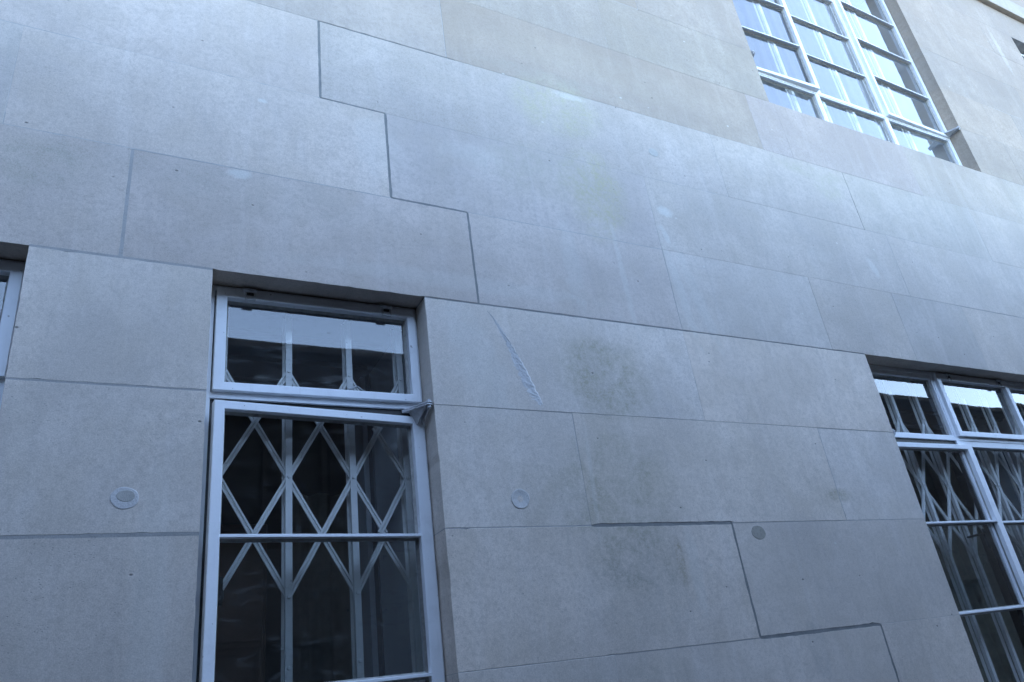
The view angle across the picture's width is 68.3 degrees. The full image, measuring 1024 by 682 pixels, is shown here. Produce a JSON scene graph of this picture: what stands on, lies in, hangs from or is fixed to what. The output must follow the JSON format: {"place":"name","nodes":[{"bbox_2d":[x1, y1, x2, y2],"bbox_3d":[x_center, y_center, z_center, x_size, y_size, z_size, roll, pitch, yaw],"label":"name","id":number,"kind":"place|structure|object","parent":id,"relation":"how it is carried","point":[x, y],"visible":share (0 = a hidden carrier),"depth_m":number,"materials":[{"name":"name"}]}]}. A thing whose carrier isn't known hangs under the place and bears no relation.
{"place":"outdoors","nodes":[
{"label":"outdoors","id":0,"kind":"place"},
{"bbox_3d":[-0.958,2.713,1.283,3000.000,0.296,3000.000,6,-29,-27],"label":"ground","id":1,"kind":"structure","parent":0,"visible":0},
{"bbox_2d":[0,0,1023,681],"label":"stone building","id":2,"kind":"structure","parent":1,"relation":"on","point":[666,296],"depth_m":3.46,"materials":[{"name":"stone"}]},
{"bbox_2d":[0,259,25,407],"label":"window","id":3,"kind":"structure","parent":2,"relation":"in","point":[12,271],"depth_m":2.57,"materials":[{"name":"white paint"}]},
{"bbox_2d":[191,285,445,681],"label":"window","id":4,"kind":"structure","parent":2,"relation":"in","point":[408,411],"depth_m":2.84,"materials":[{"name":"white paint"}]},
{"bbox_2d":[215,308,424,681],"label":"security gate","id":5,"kind":"structure","parent":2,"relation":"attached to","point":[286,584],"depth_m":2.89,"materials":[{"name":"white metal"}]},
{"bbox_2d":[732,0,912,148],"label":"curtain","id":6,"kind":"object","parent":2,"relation":"hanging from","point":[748,18],"visible":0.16,"depth_m":6.95,"materials":[{"name":"white fabric"}]},
{"bbox_2d":[752,0,917,150],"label":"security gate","id":7,"kind":"structure","parent":2,"relation":"attached to","point":[835,72],"depth_m":6.74,"materials":[{"name":"white metal"}]},
{"bbox_2d":[741,0,962,165],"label":"window","id":8,"kind":"structure","parent":2,"relation":"in","point":[810,88],"depth_m":6.58,"materials":[{"name":"white paint"}]},
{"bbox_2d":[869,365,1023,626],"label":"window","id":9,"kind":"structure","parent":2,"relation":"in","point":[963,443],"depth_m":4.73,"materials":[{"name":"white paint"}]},
{"bbox_2d":[879,380,1023,681],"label":"security gate","id":10,"kind":"structure","parent":2,"relation":"attached to","point":[951,495],"depth_m":4.71,"materials":[{"name":"white metal"}]}
]}

